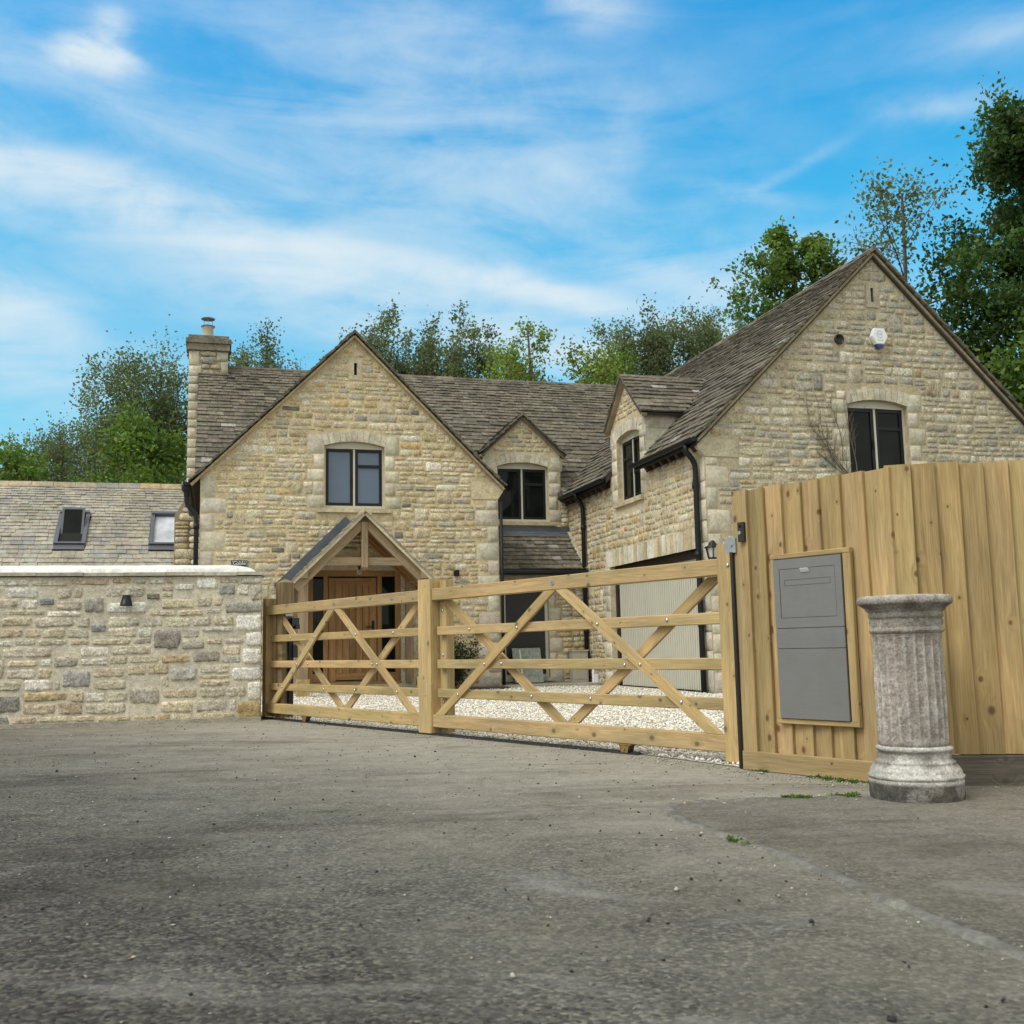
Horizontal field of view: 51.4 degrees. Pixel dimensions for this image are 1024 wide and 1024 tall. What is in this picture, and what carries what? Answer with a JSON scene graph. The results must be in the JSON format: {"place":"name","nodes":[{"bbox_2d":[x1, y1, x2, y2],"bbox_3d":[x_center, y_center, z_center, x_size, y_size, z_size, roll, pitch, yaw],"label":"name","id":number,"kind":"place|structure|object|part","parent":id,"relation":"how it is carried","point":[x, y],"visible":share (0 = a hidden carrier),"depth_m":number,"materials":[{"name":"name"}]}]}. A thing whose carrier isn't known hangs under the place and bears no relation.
{"place":"outdoors","nodes":[
{"label":"outdoors","id":0,"kind":"place"},
{"bbox_2d":[287,350,305,369],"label":"poplar tree","id":1,"kind":"object","parent":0,"point":[295,363],"depth_m":44.86,"materials":[{"name":"green plant"}]},
{"bbox_2d":[0,719,1023,1023],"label":"road","id":2,"kind":"structure","parent":0,"point":[392,959],"depth_m":3.04,"materials":[{"name":"grey asphalt"}]},
{"bbox_2d":[261,716,642,754],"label":"gate track","id":3,"kind":"structure","parent":2,"relation":"on","point":[492,739],"depth_m":8.38,"materials":[{"name":"metal"}]},
{"bbox_2d":[262,544,738,761],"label":"timber gate","id":4,"kind":"structure","parent":3,"relation":"on","point":[436,607],"depth_m":8.04,"materials":[{"name":"brown wood"}]},
{"bbox_2d":[1,721,1022,1022],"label":"loose stones","id":5,"kind":"object","parent":2,"relation":"on","point":[889,1017],"visible":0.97,"depth_m":5.11,"materials":[{"name":"gravel"}]},
{"bbox_2d":[726,768,868,844],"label":"weeds","id":6,"kind":"object","parent":2,"relation":"on","point":[731,838],"visible":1,"depth_m":4.88,"materials":[{"name":"green plant"}]},
{"bbox_2d":[729,467,897,781],"bbox_3d":[1.659,0.613,5.750,0.189,1.587,1.106,4,-9,-36],"label":"board fence","id":7,"kind":"object","parent":2,"relation":"on","point":[849,517],"visible":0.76,"depth_m":5.73,"materials":[{"name":"brown wood"}]},
{"bbox_2d":[724,537,736,552],"bbox_3d":[1.317,0.196,6.232,0.117,0.090,0.104,4,-9,-36],"label":"junction box","id":8,"kind":"object","parent":7,"relation":"attached to","point":[730,544],"visible":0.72,"depth_m":6.20,"materials":[{"name":"metal"}]},
{"bbox_2d":[737,522,745,541],"bbox_3d":[1.319,0.115,6.124,0.030,0.112,0.048,4,-9,-36],"label":"video doorbell","id":9,"kind":"object","parent":7,"relation":"attached to","point":[741,528],"visible":1,"depth_m":6.11,"materials":[{"name":"black plastic"}]},
{"bbox_2d":[773,554,851,720],"bbox_3d":[1.714,0.679,5.766,0.356,0.858,0.445,4,-9,-36],"label":"parcel box","id":10,"kind":"object","parent":7,"relation":"attached to","point":[812,646],"visible":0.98,"depth_m":5.66,"materials":[{"name":"grey metal"}]},
{"bbox_2d":[777,648,850,720],"bbox_3d":[1.595,0.911,5.644,0.012,0.371,0.445,4,-9,-36],"label":"door","id":11,"kind":"structure","parent":10,"relation":"in","point":[814,683],"depth_m":5.63,"materials":[{"name":"grey metal"}]},
{"bbox_2d":[664,795,1023,961],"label":"kerb","id":12,"kind":"structure","parent":2,"relation":"on","point":[984,939],"depth_m":3.08,"materials":[{"name":"concrete"}]},
{"bbox_2d":[0,0,1023,483],"label":"sky","id":13,"kind":"structure","parent":0,"point":[311,165],"materials":[{"name":"blue"}]},
{"bbox_2d":[512,648,543,682],"bbox_3d":[0.299,2.884,20.028,0.560,0.646,0.236,1,-8,-15],"label":"leaning sheet","id":14,"kind":"object","parent":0,"point":[533,675],"visible":0.5,"depth_m":20.05,"materials":[{"name":"white plastic"}]},
{"bbox_2d":[501,682,603,687],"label":"path","id":15,"kind":"structure","parent":0,"point":[551,684],"depth_m":19.44,"materials":[{"name":"grey stone"}]},
{"bbox_2d":[568,650,588,681],"bbox_3d":[1.274,2.924,20.252,0.330,0.602,0.250,1,-8,-15],"label":"meter cabinet","id":16,"kind":"object","parent":15,"relation":"on","point":[579,675],"visible":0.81,"depth_m":20.15,"materials":[{"name":"beige stone"}]},
{"bbox_3d":[1.302,2.912,20.152,0.250,0.480,0.010,1,-8,-15],"label":"door","id":17,"kind":"part","parent":16,"relation":"part of","materials":[{"name":"beige plastic"}]},
{"bbox_2d":[592,669,598,681],"bbox_3d":[1.533,2.997,19.870,0.143,0.447,0.119,1,-8,-15],"label":"standpipe","id":18,"kind":"object","parent":15,"relation":"on","point":[595,678],"visible":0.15,"depth_m":19.85,"materials":[{"name":"white plastic"}]},
{"bbox_2d":[261,685,957,766],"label":"gravel yard","id":19,"kind":"structure","parent":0,"point":[714,762],"depth_m":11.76,"materials":[{"name":"beige gravel"}]},
{"bbox_2d":[275,579,293,717],"bbox_3d":[-2.471,1.487,11.571,0.148,1.530,0.148,5,-10,-40],"label":"porch post","id":20,"kind":"object","parent":19,"relation":"on","point":[284,591],"visible":0.57,"depth_m":11.53,"materials":[{"name":"brown wood"}]},
{"bbox_2d":[284,613,299,703],"bbox_3d":[-2.373,1.618,11.483,0.145,1.085,0.081,5,-9,-40],"label":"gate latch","id":21,"kind":"object","parent":20,"relation":"attached to","point":[292,650],"visible":0.71,"depth_m":11.50,"materials":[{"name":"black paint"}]},
{"bbox_2d":[455,686,510,689],"bbox_3d":[-0.862,3.118,18.718,1.690,0.050,0.720,1,-8,-15],"label":"soil bed","id":22,"kind":"object","parent":19,"relation":"on","point":[491,687],"visible":0.31,"depth_m":18.65,"materials":[{"name":"brown soil"}]},
{"bbox_2d":[454,635,484,686],"bbox_3d":[-1.032,2.609,18.859,0.934,1.188,0.922,-8,-10,43],"label":"shrub","id":23,"kind":"object","parent":22,"relation":"on","point":[459,675],"visible":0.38,"depth_m":18.78,"materials":[{"name":"green plant"}]},
{"bbox_2d":[313,680,1023,766],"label":"ground","id":24,"kind":"structure","parent":0,"point":[706,762],"depth_m":6.85,"materials":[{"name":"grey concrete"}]},
{"bbox_2d":[0,432,54,481],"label":"poplar tree","id":25,"kind":"object","parent":24,"relation":"on","point":[27,433],"visible":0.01,"depth_m":49.03,"materials":[{"name":"green plant"}]},
{"bbox_2d":[0,434,60,481],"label":"maple tree","id":26,"kind":"object","parent":24,"relation":"on","point":[17,467],"visible":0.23,"depth_m":33.90,"materials":[{"name":"green plant"}]},
{"bbox_2d":[2,412,77,481],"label":"poplar tree","id":27,"kind":"object","parent":24,"relation":"on","point":[33,441],"visible":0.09,"depth_m":47.88,"materials":[{"name":"green plant"}]},
{"bbox_2d":[11,411,120,481],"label":"poplar tree","id":28,"kind":"object","parent":24,"relation":"on","point":[61,449],"visible":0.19,"depth_m":45.57,"materials":[{"name":"green plant"}]},
{"bbox_2d":[0,481,183,565],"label":"outbuilding","id":29,"kind":"structure","parent":24,"relation":"on","point":[47,523],"depth_m":22.73,"materials":[{"name":"beige stone"}]},
{"bbox_2d":[67,467,133,482],"bbox_3d":[-13.751,2.016,35.015,4.414,6.920,3.943,-7,-9,37],"label":"maple tree","id":30,"kind":"object","parent":24,"relation":"on","point":[99,477],"visible":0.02,"depth_m":34.65,"materials":[{"name":"green plant"}]},
{"bbox_2d":[54,393,147,482],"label":"poplar tree","id":31,"kind":"object","parent":24,"relation":"on","point":[72,438],"visible":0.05,"depth_m":44.69,"materials":[{"name":"green plant"}]},
{"bbox_2d":[55,394,187,483],"bbox_3d":[-11.705,0.787,33.296,5.223,8.835,5.383,-5,-8,26],"label":"maple tree","id":32,"kind":"object","parent":24,"relation":"on","point":[125,445],"visible":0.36,"depth_m":33.09,"materials":[{"name":"green plant"}]},
{"bbox_2d":[64,314,188,482],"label":"poplar tree","id":33,"kind":"object","parent":24,"relation":"on","point":[133,382],"visible":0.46,"depth_m":41.66,"materials":[{"name":"green plant"}]},
{"bbox_2d":[0,565,263,728],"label":"garden wall","id":34,"kind":"structure","parent":24,"relation":"on","point":[80,646],"depth_m":11.13,"materials":[{"name":"grey stone"}]},
{"bbox_2d":[120,595,132,605],"bbox_3d":[-4.024,0.923,11.114,0.132,0.110,0.146,0,-7,-12],"label":"wall lamp","id":35,"kind":"object","parent":34,"relation":"attached to","point":[126,600],"visible":1,"depth_m":11.07,"materials":[{"name":"black metal"}]},
{"bbox_2d":[143,364,188,483],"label":"poplar tree","id":36,"kind":"object","parent":24,"relation":"on","point":[172,406],"visible":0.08,"depth_m":41.80,"materials":[{"name":"green plant"}]},
{"bbox_2d":[228,314,300,369],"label":"poplar tree","id":37,"kind":"object","parent":24,"relation":"on","point":[266,356],"visible":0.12,"depth_m":42.95,"materials":[{"name":"green plant"}]},
{"bbox_2d":[339,292,417,374],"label":"poplar tree","id":38,"kind":"object","parent":24,"relation":"on","point":[381,347],"visible":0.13,"depth_m":40.70,"materials":[{"name":"green plant"}]},
{"bbox_2d":[386,305,447,375],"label":"poplar tree","id":39,"kind":"object","parent":24,"relation":"on","point":[431,330],"visible":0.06,"depth_m":41.93,"materials":[{"name":"green plant"}]},
{"bbox_2d":[396,300,494,378],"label":"poplar tree","id":40,"kind":"object","parent":24,"relation":"on","point":[456,365],"visible":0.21,"depth_m":40.38,"materials":[{"name":"green plant"}]},
{"bbox_2d":[439,318,507,378],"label":"poplar tree","id":41,"kind":"object","parent":24,"relation":"on","point":[483,358],"visible":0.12,"depth_m":42.63,"materials":[{"name":"green plant"}]},
{"bbox_2d":[473,331,548,381],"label":"poplar tree","id":42,"kind":"object","parent":24,"relation":"on","point":[517,341],"visible":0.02,"depth_m":45.01,"materials":[{"name":"green plant"}]},
{"bbox_2d":[469,333,566,381],"bbox_3d":[0.160,-0.527,35.898,5.555,11.642,4.948,-1,-7,0],"label":"maple tree","id":43,"kind":"object","parent":24,"relation":"on","point":[504,372],"visible":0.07,"depth_m":36.06,"materials":[{"name":"green plant"}]},
{"bbox_2d":[504,315,557,381],"bbox_3d":[0.789,-0.821,34.254,2.544,11.772,2.245,-7,-9,38],"label":"sapling tree","id":44,"kind":"object","parent":24,"relation":"on","point":[542,349],"visible":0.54,"depth_m":35.09,"materials":[{"name":"green plant"}]},
{"bbox_2d":[550,330,632,384],"bbox_3d":[2.364,-0.517,36.464,5.000,11.667,4.905,-3,-8,15],"label":"maple tree","id":45,"kind":"object","parent":24,"relation":"on","point":[600,371],"visible":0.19,"depth_m":36.55,"materials":[{"name":"green plant"}]},
{"bbox_2d":[174,245,1023,696],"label":"stone house","id":46,"kind":"structure","parent":24,"relation":"on","point":[312,481],"depth_m":18.73,"materials":[{"name":"beige stone"}]},
{"bbox_2d":[231,560,246,566],"bbox_3d":[-4.678,0.908,18.271,0.270,0.160,0.021,1,-8,-15],"label":"name sign","id":47,"kind":"object","parent":46,"relation":"attached to","point":[239,563],"visible":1,"depth_m":18.27,"materials":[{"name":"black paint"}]},
{"bbox_2d":[318,443,391,512],"bbox_3d":[-2.825,-0.617,19.083,1.310,1.287,0.230,1,-8,-15],"label":"window","id":48,"kind":"structure","parent":46,"relation":"in","point":[353,472],"depth_m":19.14,"materials":[{"name":"black paint"}]},
{"bbox_2d":[308,570,401,684],"bbox_3d":[-2.778,1.977,18.787,1.670,2.115,0.182,1,-8,-15],"label":"front door","id":49,"kind":"structure","parent":46,"relation":"in","point":[321,587],"depth_m":18.81,"materials":[{"name":"brown wood"}]},
{"bbox_2d":[357,538,361,575],"bbox_3d":[-2.508,0.739,17.488,0.090,0.620,0.083,1,-8,-15],"label":"pendant lamp","id":50,"kind":"object","parent":46,"relation":"hanging from","point":[359,572],"visible":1,"depth_m":17.45,"materials":[{"name":"black metal"}]},
{"bbox_2d":[454,570,459,575],"bbox_3d":[-0.998,1.103,19.209,0.090,0.115,0.146,1,-8,-15],"label":"wall spotlight","id":51,"kind":"object","parent":46,"relation":"attached to","point":[456,572],"depth_m":19.14,"materials":[{"name":"black paint"}]},
{"bbox_2d":[497,463,555,525],"bbox_3d":[0.213,-0.358,21.572,1.310,1.287,0.230,1,-8,-15],"label":"window","id":52,"kind":"structure","parent":46,"relation":"in","point":[524,498],"depth_m":21.64,"materials":[{"name":"black paint"}]},
{"bbox_2d":[501,580,553,681],"bbox_3d":[0.265,2.254,20.300,1.020,1.920,0.180,1,-8,-15],"label":"rear door","id":53,"kind":"structure","parent":46,"relation":"in","point":[515,605],"depth_m":20.37,"materials":[{"name":"paint"}]},
{"bbox_2d":[613,430,643,508],"bbox_3d":[2.088,-0.773,18.629,0.230,1.287,1.310,1,-8,-15],"label":"window","id":54,"kind":"structure","parent":46,"relation":"in","point":[630,446],"depth_m":18.79,"materials":[{"name":"black paint"}]},
{"bbox_2d":[615,550,700,691],"bbox_3d":[2.426,1.830,17.527,0.108,2.130,3.760,1,-8,-15],"label":"garage door","id":55,"kind":"structure","parent":46,"relation":"in","point":[659,597],"depth_m":17.42,"materials":[{"name":"beige paint"}]},
{"bbox_2d":[704,540,716,558],"bbox_3d":[2.906,0.543,15.400,0.268,0.273,0.268,1,-8,-15],"label":"wall lantern","id":56,"kind":"object","parent":46,"relation":"attached to","point":[710,548],"depth_m":15.32,"materials":[{"name":"black paint"}]},
{"bbox_2d":[801,381,857,473],"bbox_3d":[4.902,-1.176,16.317,1.016,1.800,0.066,1,-8,-15],"label":"climbing plant","id":57,"kind":"object","parent":46,"relation":"attached to","point":[835,459],"visible":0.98,"depth_m":16.30,"materials":[{"name":"brown plant"}]},
{"bbox_2d":[847,401,906,472],"bbox_3d":[5.680,-1.133,16.678,1.070,1.212,0.095,1,-8,-15],"label":"window","id":58,"kind":"structure","parent":46,"relation":"in","point":[879,441],"depth_m":16.69,"materials":[{"name":"black glass"}]},
{"bbox_2d":[869,328,887,348],"bbox_3d":[5.761,-2.726,16.724,0.290,0.320,0.076,1,-8,-15],"label":"alarm box","id":59,"kind":"object","parent":46,"relation":"attached to","point":[878,337],"visible":1,"depth_m":16.69,"materials":[{"name":"white plastic"}]},
{"bbox_2d":[597,339,641,384],"bbox_3d":[4.052,-0.386,37.596,3.812,11.629,4.250,-3,-8,13],"label":"maple tree","id":60,"kind":"object","parent":24,"relation":"on","point":[629,364],"visible":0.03,"depth_m":38.07,"materials":[{"name":"green plant"}]},
{"bbox_2d":[572,292,686,381],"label":"poplar tree","id":61,"kind":"object","parent":24,"relation":"on","point":[624,340],"visible":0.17,"depth_m":42.00,"materials":[{"name":"green plant"}]},
{"bbox_2d":[604,296,730,375],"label":"poplar tree","id":62,"kind":"object","parent":24,"relation":"on","point":[706,338],"visible":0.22,"depth_m":41.87,"materials":[{"name":"green plant"}]},
{"bbox_2d":[675,324,728,363],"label":"poplar tree","id":63,"kind":"object","parent":24,"relation":"on","point":[715,337],"depth_m":43.98,"materials":[{"name":"green plant"}]},
{"bbox_2d":[687,305,750,353],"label":"poplar tree","id":64,"kind":"object","parent":24,"relation":"on","point":[738,322],"depth_m":46.47,"materials":[{"name":"green plant"}]},
{"bbox_2d":[703,215,845,329],"bbox_3d":[8.372,-2.137,30.744,5.723,13.188,6.148,-5,-8,28],"label":"round tree","id":65,"kind":"object","parent":24,"relation":"on","point":[785,268],"visible":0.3,"depth_m":30.95,"materials":[{"name":"green plant"}]},
{"bbox_2d":[776,156,1015,377],"bbox_3d":[11.302,-2.999,30.415,6.116,14.701,7.271,2,-8,-23],"label":"birch tree","id":66,"kind":"object","parent":24,"relation":"on","point":[885,203],"visible":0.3,"depth_m":30.74,"materials":[{"name":"green plant"}]},
{"bbox_2d":[911,71,1023,406],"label":"maple tree","id":67,"kind":"object","parent":24,"relation":"on","point":[1000,156],"visible":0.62,"depth_m":27.51,"materials":[{"name":"green plant"}]},
{"bbox_2d":[966,306,1023,409],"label":"maple tree","id":68,"kind":"object","parent":24,"relation":"on","point":[1015,365],"visible":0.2,"depth_m":24.54,"materials":[{"name":"green plant"}]},
{"bbox_2d":[675,786,1023,949],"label":"pavement","id":69,"kind":"structure","parent":0,"point":[940,860],"depth_m":3.73,"materials":[{"name":"grey concrete"}]},
{"bbox_2d":[856,594,965,802],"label":"stone column","id":70,"kind":"structure","parent":69,"relation":"on","point":[914,762],"depth_m":4.74,"materials":[{"name":"grey stone"}]},
{"bbox_2d":[883,460,1023,785],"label":"board fence","id":71,"kind":"object","parent":69,"relation":"on","point":[959,532],"visible":0.81,"depth_m":5.28,"materials":[{"name":"brown wood"}]}
]}

